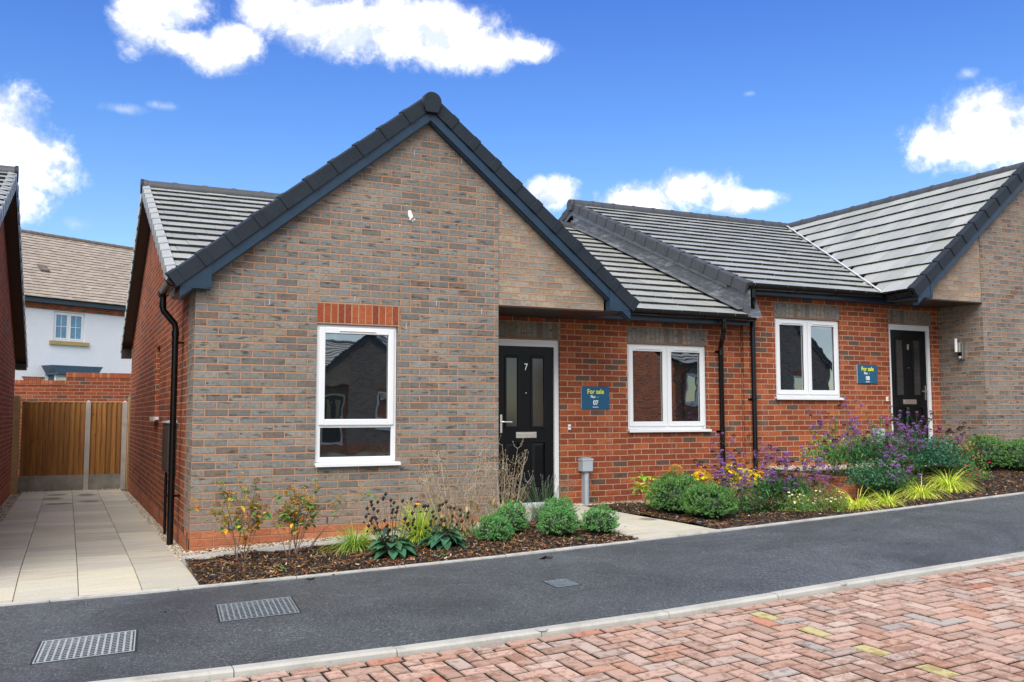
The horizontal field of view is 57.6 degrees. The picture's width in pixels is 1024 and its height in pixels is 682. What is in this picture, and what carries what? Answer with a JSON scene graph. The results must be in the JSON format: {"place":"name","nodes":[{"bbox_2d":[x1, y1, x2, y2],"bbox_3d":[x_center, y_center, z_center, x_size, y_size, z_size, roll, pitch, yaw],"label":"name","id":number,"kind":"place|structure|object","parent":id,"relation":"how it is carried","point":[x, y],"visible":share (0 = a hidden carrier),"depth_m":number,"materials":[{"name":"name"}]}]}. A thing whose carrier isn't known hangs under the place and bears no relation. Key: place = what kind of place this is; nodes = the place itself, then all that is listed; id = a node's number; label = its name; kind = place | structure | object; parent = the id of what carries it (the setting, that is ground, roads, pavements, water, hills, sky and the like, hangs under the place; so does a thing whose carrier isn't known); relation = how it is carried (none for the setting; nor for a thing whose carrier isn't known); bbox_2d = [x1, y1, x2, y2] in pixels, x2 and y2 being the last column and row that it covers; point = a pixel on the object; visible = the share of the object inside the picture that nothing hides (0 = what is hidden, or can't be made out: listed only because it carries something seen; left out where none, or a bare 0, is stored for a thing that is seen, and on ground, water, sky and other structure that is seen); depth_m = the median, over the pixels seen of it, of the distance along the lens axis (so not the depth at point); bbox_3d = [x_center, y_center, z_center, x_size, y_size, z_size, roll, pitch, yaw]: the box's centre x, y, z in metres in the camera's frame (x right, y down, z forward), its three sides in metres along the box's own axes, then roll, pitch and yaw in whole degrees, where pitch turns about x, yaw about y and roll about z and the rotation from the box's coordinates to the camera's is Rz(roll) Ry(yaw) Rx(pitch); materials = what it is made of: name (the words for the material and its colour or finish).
{"place":"outdoors","nodes":[
{"label":"outdoors","id":0,"kind":"place"},
{"bbox_2d":[0,489,198,602],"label":"driveway","id":1,"kind":"structure","parent":0,"point":[105,562],"depth_m":9.61,"materials":[{"name":"grey concrete"}]},
{"bbox_2d":[18,400,127,492],"bbox_3d":[-8.799,2.139,18.703,1.942,1.890,0.100,2,-5,-25],"label":"timber fence","id":2,"kind":"object","parent":1,"relation":"on","point":[55,455],"visible":0.88,"depth_m":18.69,"materials":[{"name":"wood"}]},
{"bbox_2d":[125,397,130,490],"bbox_3d":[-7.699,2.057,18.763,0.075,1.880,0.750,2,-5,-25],"label":"fence post","id":3,"kind":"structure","parent":2,"relation":"attached to","point":[128,433],"depth_m":19.00,"materials":[{"name":"grey concrete"}]},
{"bbox_2d":[0,462,897,560],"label":"pebble margin","id":4,"kind":"object","parent":1,"relation":"on","point":[177,550],"visible":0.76,"depth_m":11.24,"materials":[{"name":"beige gravel"}]},
{"bbox_2d":[182,519,538,565],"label":"house path","id":5,"kind":"structure","parent":0,"point":[215,554],"depth_m":9.00,"materials":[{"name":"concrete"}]},
{"bbox_2d":[0,468,845,554],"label":"margin bed","id":6,"kind":"object","parent":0,"point":[335,538],"visible":0.16,"depth_m":9.48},
{"bbox_2d":[10,396,20,494],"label":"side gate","id":7,"kind":"structure","parent":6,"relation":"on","point":[15,445],"depth_m":17.62,"materials":[{"name":"brown wood"}]},
{"bbox_2d":[0,494,1023,681],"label":"pavement","id":8,"kind":"structure","parent":0,"point":[187,631],"depth_m":6.98,"materials":[{"name":"grey asphalt"}]},
{"bbox_2d":[29,629,138,664],"bbox_3d":[-2.664,1.927,5.840,0.588,0.034,0.563,-1,-3,-21],"label":"drain cover","id":9,"kind":"object","parent":8,"relation":"on","point":[118,643],"visible":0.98,"depth_m":5.79,"materials":[{"name":"metal"}]},
{"bbox_2d":[215,596,301,622],"bbox_3d":[-1.829,1.934,6.683,0.558,0.035,0.563,-1,-3,-20],"label":"drain cover","id":10,"kind":"object","parent":8,"relation":"on","point":[281,606],"visible":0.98,"depth_m":6.64,"materials":[{"name":"grey metal"}]},
{"bbox_2d":[0,492,1023,605],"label":"edging strip","id":11,"kind":"object","parent":8,"relation":"on","point":[356,571],"visible":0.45,"depth_m":8.15,"materials":[{"name":"concrete"}]},
{"bbox_2d":[542,578,581,587],"bbox_3d":[0.384,1.881,7.182,0.218,0.035,0.263,-1,-3,-23],"label":"drain cover","id":12,"kind":"object","parent":8,"relation":"on","point":[559,583],"visible":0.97,"depth_m":7.17,"materials":[{"name":"grey metal"}]},
{"bbox_2d":[0,0,1023,246],"label":"sky","id":13,"kind":"structure","parent":0,"point":[784,111],"materials":[{"name":"blue"}]},
{"bbox_2d":[183,463,1023,584],"bbox_3d":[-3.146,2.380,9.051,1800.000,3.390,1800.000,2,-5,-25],"label":"ground","id":14,"kind":"structure","parent":0,"point":[691,523],"depth_m":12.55,"materials":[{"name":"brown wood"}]},
{"bbox_2d":[0,165,27,505],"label":"bungalow","id":15,"kind":"object","parent":14,"relation":"on","point":[13,348],"visible":1,"depth_m":14.85,"materials":[{"name":"red brick"}]},
{"bbox_2d":[11,372,130,492],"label":"garden wall","id":16,"kind":"structure","parent":14,"relation":"on","point":[86,387],"depth_m":20.09,"materials":[{"name":"brick"}]},
{"bbox_2d":[15,229,133,379],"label":"rendered house","id":17,"kind":"structure","parent":14,"relation":"on","point":[75,291],"depth_m":36.06,"materials":[{"name":"paint"}]},
{"bbox_2d":[48,375,65,379],"bbox_3d":[-16.544,2.320,35.017,0.600,2.030,1.700,-3,-5,34],"label":"bay window","id":18,"kind":"structure","parent":17,"relation":"in","point":[51,377],"depth_m":34.50,"materials":[{"name":"white plastic"}]},
{"bbox_2d":[49,312,89,346],"bbox_3d":[-16.829,-0.454,35.394,0.200,1.240,1.560,-3,-5,34],"label":"window","id":19,"kind":"structure","parent":17,"relation":"in","point":[67,327],"depth_m":35.39,"materials":[{"name":"white plastic"}]},
{"bbox_2d":[120,92,756,554],"bbox_3d":[-2.124,0.250,15.525,7.848,5.335,10.791,2,-5,-25],"label":"bungalow","id":20,"kind":"object","parent":14,"relation":"on","point":[380,308],"visible":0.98,"depth_m":10.41,"materials":[{"name":"brown brick"}]},
{"bbox_2d":[150,417,158,420],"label":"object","id":21,"kind":"structure","parent":20,"relation":"in","point":[151,418],"depth_m":12.60,"materials":[{"name":"white plastic"}]},
{"bbox_2d":[314,324,400,466],"bbox_3d":[-1.645,0.579,9.935,0.925,1.497,0.153,2,-5,-25],"label":"window","id":22,"kind":"structure","parent":20,"relation":"in","point":[355,424],"depth_m":9.94,"materials":[{"name":"white plastic"}]},
{"bbox_2d":[498,339,558,507],"bbox_3d":[0.191,1.051,11.811,0.977,2.145,0.152,2,-5,-25],"label":"door","id":23,"kind":"structure","parent":20,"relation":"in","point":[528,382],"depth_m":11.86,"materials":[{"name":"black plastic"}]},
{"bbox_2d":[578,457,593,505],"bbox_3d":[0.951,1.822,12.008,0.164,0.635,0.133,2,-5,-25],"label":"utility box","id":24,"kind":"object","parent":20,"relation":"attached to","point":[585,465],"visible":0.95,"depth_m":11.98,"materials":[{"name":"grey plastic"}]},
{"bbox_2d":[581,386,608,408],"bbox_3d":[1.093,0.744,12.225,0.422,0.294,0.018,2,-5,-25],"label":"sale sign","id":25,"kind":"object","parent":20,"relation":"attached to","point":[593,397],"visible":1,"depth_m":12.21,"materials":[{"name":"blue plastic"}]},
{"bbox_2d":[627,344,711,432],"bbox_3d":[2.138,0.649,12.767,1.339,1.193,0.153,2,-5,-25],"label":"window","id":26,"kind":"structure","parent":20,"relation":"in","point":[666,383],"depth_m":12.75,"materials":[{"name":"white plastic"}]},
{"bbox_2d":[558,162,1023,494],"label":"bungalow","id":27,"kind":"object","parent":14,"relation":"on","point":[916,297],"visible":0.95,"depth_m":14.46,"materials":[{"name":"red brick"}]},
{"bbox_2d":[775,318,844,399],"bbox_3d":[4.368,0.275,13.783,1.289,1.192,0.153,2,-5,-25],"label":"window","id":28,"kind":"structure","parent":27,"relation":"in","point":[807,353],"depth_m":13.78,"materials":[{"name":"white plastic"}]},
{"bbox_2d":[856,364,877,383],"bbox_3d":[5.431,0.505,14.236,0.414,0.285,0.018,2,-5,-25],"label":"sale sign","id":29,"kind":"object","parent":27,"relation":"attached to","point":[867,373],"visible":1,"depth_m":14.23,"materials":[{"name":"blue plastic"}]},
{"bbox_2d":[872,428,884,441],"bbox_3d":[5.586,1.597,14.166,0.140,0.530,0.115,2,-5,-25],"label":"utility box","id":30,"kind":"object","parent":27,"relation":"attached to","point":[882,429],"visible":0.15,"depth_m":14.14,"materials":[{"name":"grey plastic"}]},
{"bbox_2d":[888,324,932,461],"bbox_3d":[6.278,0.815,14.657,0.982,2.145,0.152,2,-5,-25],"label":"door","id":31,"kind":"structure","parent":27,"relation":"in","point":[909,345],"depth_m":14.72,"materials":[{"name":"black plastic"}]},
{"bbox_2d":[755,470,862,503],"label":"retaining wall","id":32,"kind":"structure","parent":14,"relation":"on","point":[851,490],"depth_m":11.79,"materials":[{"name":"brick"}]},
{"bbox_2d":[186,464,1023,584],"bbox_3d":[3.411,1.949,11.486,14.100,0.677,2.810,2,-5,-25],"label":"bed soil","id":33,"kind":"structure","parent":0,"point":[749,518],"depth_m":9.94,"materials":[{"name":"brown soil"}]},
{"bbox_2d":[187,472,268,560],"bbox_3d":[-2.586,1.605,8.496,0.726,0.813,0.294,2,-5,-25],"label":"rose bush","id":34,"kind":"object","parent":33,"relation":"on","point":[239,527],"visible":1,"depth_m":8.52,"materials":[{"name":"green plant"}]},
{"bbox_2d":[254,478,323,556],"bbox_3d":[-2.037,1.633,8.576,0.634,0.725,0.341,2,-5,-25],"label":"rose bush","id":35,"kind":"object","parent":33,"relation":"on","point":[286,515],"visible":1,"depth_m":8.58,"materials":[{"name":"green plant"}]},
{"bbox_2d":[308,484,376,549],"bbox_3d":[-1.637,1.711,9.055,0.700,0.631,0.255,1,-5,-12],"label":"rose bush","id":36,"kind":"object","parent":33,"relation":"on","point":[339,502],"visible":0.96,"depth_m":9.04,"materials":[{"name":"green plant"}]},
{"bbox_2d":[309,518,388,554],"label":"ornamental grass","id":37,"kind":"object","parent":33,"relation":"on","point":[353,543],"depth_m":8.86,"materials":[{"name":"green plant"}]},
{"bbox_2d":[363,492,418,559],"bbox_3d":[-1.092,1.683,8.498,0.506,0.608,0.492,2,-5,-25],"label":"coneflower","id":38,"kind":"object","parent":33,"relation":"on","point":[394,547],"visible":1,"depth_m":8.44,"materials":[{"name":"green plant"}]},
{"bbox_2d":[376,497,455,543],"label":"ornamental grass","id":39,"kind":"object","parent":33,"relation":"on","point":[420,530],"depth_m":9.21,"materials":[{"name":"green plant"}]},
{"bbox_2d":[417,500,469,550],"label":"coneflower","id":40,"kind":"object","parent":33,"relation":"on","point":[446,537],"visible":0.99,"depth_m":8.79,"materials":[{"name":"green plant"}]},
{"bbox_2d":[410,440,500,536],"bbox_3d":[-0.594,1.536,9.385,0.980,1.083,0.400,2,-5,-25],"label":"dried plant","id":41,"kind":"object","parent":33,"relation":"on","point":[473,523],"visible":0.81,"depth_m":9.38,"materials":[{"name":"dry twigs"},{"name":"dried plant stems"}]},
{"bbox_2d":[448,521,474,535],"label":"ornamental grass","id":42,"kind":"object","parent":33,"relation":"on","point":[466,530],"depth_m":9.39,"materials":[{"name":"green plant"}]},
{"bbox_2d":[472,510,514,541],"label":"hebe shrub","id":43,"kind":"object","parent":33,"relation":"on","point":[494,528],"visible":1,"depth_m":9.01,"materials":[{"name":"green plant"}]},
{"bbox_2d":[471,435,532,529],"bbox_3d":[-0.095,1.516,9.648,0.674,1.098,0.379,2,-5,-25],"label":"dried plant","id":44,"kind":"object","parent":33,"relation":"on","point":[512,495],"visible":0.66,"depth_m":9.64,"materials":[{"name":"dry twigs"},{"name":"dried plant stems"}]},
{"bbox_2d":[494,498,532,533],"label":"hebe shrub","id":45,"kind":"object","parent":33,"relation":"on","point":[512,513],"visible":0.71,"depth_m":9.38,"materials":[{"name":"green plant"}]},
{"bbox_2d":[510,474,574,520],"bbox_3d":[0.337,1.707,10.226,0.627,0.507,0.715,-2,-5,25],"label":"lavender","id":46,"kind":"object","parent":33,"relation":"on","point":[534,515],"visible":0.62,"depth_m":10.18,"materials":[{"name":"green plant"}]},
{"bbox_2d":[534,503,580,536],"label":"hebe shrub","id":47,"kind":"object","parent":33,"relation":"on","point":[557,523],"visible":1,"depth_m":9.19,"materials":[{"name":"green plant"}]},
{"bbox_2d":[536,493,578,520],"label":"hebe shrub","id":48,"kind":"object","parent":33,"relation":"on","point":[553,501],"visible":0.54,"depth_m":9.85,"materials":[{"name":"green plant"}]},
{"bbox_2d":[578,500,626,533],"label":"hebe shrub","id":49,"kind":"object","parent":33,"relation":"on","point":[598,521],"visible":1,"depth_m":9.28,"materials":[{"name":"green plant"}]},
{"bbox_2d":[631,468,658,509],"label":"hydrangea","id":50,"kind":"object","parent":33,"relation":"on","point":[644,479],"visible":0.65,"depth_m":11.24,"materials":[{"name":"green plant"}]},
{"bbox_2d":[645,468,704,513],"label":"hebe shrub","id":51,"kind":"object","parent":33,"relation":"on","point":[669,490],"visible":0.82,"depth_m":10.68,"materials":[{"name":"green plant"}]},
{"bbox_2d":[668,464,682,475],"bbox_3d":[2.030,1.792,11.534,0.203,0.541,0.179,2,-5,-25],"label":"dried flower head","id":52,"kind":"object","parent":33,"relation":"on","point":[676,467],"visible":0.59,"depth_m":11.53},
{"bbox_2d":[677,479,741,518],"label":"hebe shrub","id":53,"kind":"object","parent":33,"relation":"on","point":[709,501],"visible":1,"depth_m":10.07,"materials":[{"name":"green plant"}]},
{"bbox_2d":[691,458,763,499],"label":"yellow-flowered perennials","id":54,"kind":"object","parent":33,"relation":"on","point":[705,477],"visible":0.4,"depth_m":11.43,"materials":[{"name":"yellow plant"}]},
{"bbox_2d":[692,459,780,513],"bbox_3d":[2.644,1.689,10.741,1.099,0.669,0.587,2,-5,-25],"label":"verbena","id":55,"kind":"object","parent":33,"relation":"on","point":[741,483],"visible":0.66,"depth_m":10.69,"materials":[{"name":"purple plant"}]},
{"bbox_2d":[710,432,778,509],"bbox_3d":[2.819,1.582,11.332,1.009,0.950,0.508,2,-5,-25],"label":"verbena","id":56,"kind":"object","parent":33,"relation":"on","point":[733,458],"visible":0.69,"depth_m":11.30,"materials":[{"name":"purple plant"}]},
{"bbox_2d":[749,470,813,507],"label":"evergreen shrub","id":57,"kind":"object","parent":33,"relation":"on","point":[758,485],"visible":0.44,"depth_m":10.96,"materials":[{"name":"green plant"}]},
{"bbox_2d":[759,446,840,511],"bbox_3d":[3.292,1.607,10.861,1.106,0.772,0.625,2,-5,-25],"label":"verbena","id":58,"kind":"object","parent":33,"relation":"on","point":[784,480],"visible":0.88,"depth_m":10.77,"materials":[{"name":"purple plant"}]},
{"bbox_2d":[778,489,826,512],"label":"daisy clump","id":59,"kind":"object","parent":33,"relation":"on","point":[802,507],"visible":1,"depth_m":10.19,"materials":[{"name":"green plant"}]},
{"bbox_2d":[784,489,820,511],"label":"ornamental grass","id":60,"kind":"object","parent":33,"relation":"on","point":[803,502],"depth_m":10.58,"materials":[{"name":"green plant"}]},
{"bbox_2d":[771,455,841,505],"bbox_3d":[3.566,1.740,11.348,0.860,0.678,0.481,3,-5,-32],"label":"verbena","id":61,"kind":"object","parent":33,"relation":"on","point":[811,475],"visible":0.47,"depth_m":11.36,"materials":[{"name":"purple plant"}]},
{"bbox_2d":[799,414,869,473],"bbox_3d":[4.262,1.361,12.306,1.088,0.811,0.825,2,-5,-25],"label":"cotoneaster","id":62,"kind":"object","parent":33,"relation":"on","point":[826,446],"visible":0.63,"depth_m":12.25,"materials":[{"name":"green plant"}]},
{"bbox_2d":[820,488,851,511],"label":"daisy clump","id":63,"kind":"object","parent":33,"relation":"on","point":[834,505],"visible":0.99,"depth_m":10.32,"materials":[{"name":"green plant"}]},
{"bbox_2d":[806,397,894,480],"bbox_3d":[4.322,1.257,11.871,1.119,1.077,0.549,2,-5,-25],"label":"verbena","id":64,"kind":"object","parent":33,"relation":"on","point":[854,429],"visible":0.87,"depth_m":11.81,"materials":[{"name":"purple plant"}]},
{"bbox_2d":[823,486,888,511],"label":"ornamental grass","id":65,"kind":"object","parent":33,"relation":"on","point":[859,504],"depth_m":10.48,"materials":[{"name":"yellow plant"}]},
{"bbox_2d":[835,432,911,469],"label":"evergreen shrub","id":66,"kind":"object","parent":33,"relation":"on","point":[871,450],"visible":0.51,"depth_m":12.09,"materials":[{"name":"green plant"}]},
{"bbox_2d":[841,458,911,494],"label":"evergreen shrub","id":67,"kind":"object","parent":33,"relation":"on","point":[863,477],"visible":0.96,"depth_m":11.17,"materials":[{"name":"green plant"}]},
{"bbox_2d":[858,413,910,467],"bbox_3d":[5.043,1.383,12.762,1.082,0.807,0.824,2,-5,-25],"label":"cotoneaster","id":68,"kind":"object","parent":33,"relation":"on","point":[873,423],"visible":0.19,"depth_m":12.75,"materials":[{"name":"green plant"}]},
{"bbox_2d":[866,488,914,506],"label":"ornamental grass","id":69,"kind":"object","parent":33,"relation":"on","point":[891,500],"depth_m":10.74,"materials":[{"name":"yellow plant"}]},
{"bbox_2d":[862,454,920,495],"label":"verbena","id":70,"kind":"object","parent":33,"relation":"on","point":[892,486],"visible":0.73,"depth_m":11.24,"materials":[{"name":"purple plant"}]},
{"bbox_2d":[863,422,928,478],"bbox_3d":[4.941,1.418,11.937,1.037,0.755,0.548,2,-5,-25],"label":"verbena","id":71,"kind":"object","parent":33,"relation":"on","point":[891,447],"visible":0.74,"depth_m":11.90,"materials":[{"name":"purple plant"}]},
{"bbox_2d":[879,405,943,471],"bbox_3d":[5.361,1.346,12.627,1.075,0.955,0.600,2,-5,-25],"label":"verbena","id":72,"kind":"object","parent":33,"relation":"on","point":[920,422],"visible":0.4,"depth_m":12.59,"materials":[{"name":"purple plant"}]},
{"bbox_2d":[877,407,945,461],"bbox_3d":[5.666,1.353,13.030,1.350,0.846,0.988,-1,-5,12],"label":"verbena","id":73,"kind":"object","parent":33,"relation":"on","point":[901,432],"visible":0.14,"depth_m":13.03,"materials":[{"name":"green plant"}]},
{"bbox_2d":[893,476,952,503],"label":"ornamental grass","id":74,"kind":"object","parent":33,"relation":"on","point":[921,492],"depth_m":11.07,"materials":[{"name":"yellow plant"}]},
{"bbox_2d":[895,434,973,474],"bbox_3d":[5.520,1.503,12.200,1.062,0.567,0.861,2,-5,-25],"label":"evergreen shrub","id":75,"kind":"object","parent":33,"relation":"on","point":[942,454],"visible":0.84,"depth_m":12.06,"materials":[{"name":"green plant"}]},
{"bbox_2d":[922,465,979,493],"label":"ornamental grass","id":76,"kind":"object","parent":33,"relation":"on","point":[951,484],"depth_m":11.54,"materials":[{"name":"yellow plant"}]},
{"bbox_2d":[925,420,979,472],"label":"verbena","id":77,"kind":"object","parent":33,"relation":"on","point":[949,430],"visible":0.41,"depth_m":12.65,"materials":[{"name":"purple plant"}]},
{"bbox_2d":[925,434,981,470],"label":"evergreen shrub","id":78,"kind":"object","parent":33,"relation":"on","point":[964,445],"visible":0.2,"depth_m":12.70,"materials":[{"name":"green plant"}]},
{"bbox_2d":[949,458,992,481],"bbox_3d":[5.910,1.663,11.987,0.617,0.315,0.427,2,-5,-25],"label":"spirea","id":79,"kind":"object","parent":33,"relation":"on","point":[973,476],"visible":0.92,"depth_m":11.95,"materials":[{"name":"green plant"}]},
{"bbox_2d":[960,431,1011,469],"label":"hebe shrub","id":80,"kind":"object","parent":33,"relation":"on","point":[991,451],"visible":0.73,"depth_m":12.81,"materials":[{"name":"green plant"}]},
{"bbox_2d":[997,435,1023,470],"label":"hebe shrub","id":81,"kind":"object","parent":33,"relation":"on","point":[1015,457],"visible":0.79,"depth_m":12.76,"materials":[{"name":"green plant"}]},
{"bbox_2d":[200,559,1023,681],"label":"road","id":82,"kind":"structure","parent":0,"point":[966,625],"depth_m":5.45,"materials":[{"name":"red brick"}]},
{"bbox_2d":[517,505,716,538],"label":"path","id":83,"kind":"structure","parent":0,"point":[640,527],"depth_m":9.75,"materials":[{"name":"beige concrete"}]},
{"bbox_2d":[771,463,941,472],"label":"path","id":84,"kind":"structure","parent":0,"point":[790,468],"depth_m":12.96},
{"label":"road bed","id":85,"kind":"structure","parent":0,"visible":0},
{"bbox_2d":[90,551,1023,681],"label":"kerb","id":86,"kind":"structure","parent":85,"relation":"on","point":[260,668],"depth_m":5.83,"materials":[{"name":"concrete"}]},
{"bbox_2d":[535,627,547,630],"bbox_3d":[0.185,1.810,5.854,0.084,0.008,0.084,2,-5,-25],"label":"kerb marker","id":87,"kind":"object","parent":86,"relation":"on","point":[541,628],"visible":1,"depth_m":5.84,"materials":[{"name":"plastic"}]}
]}

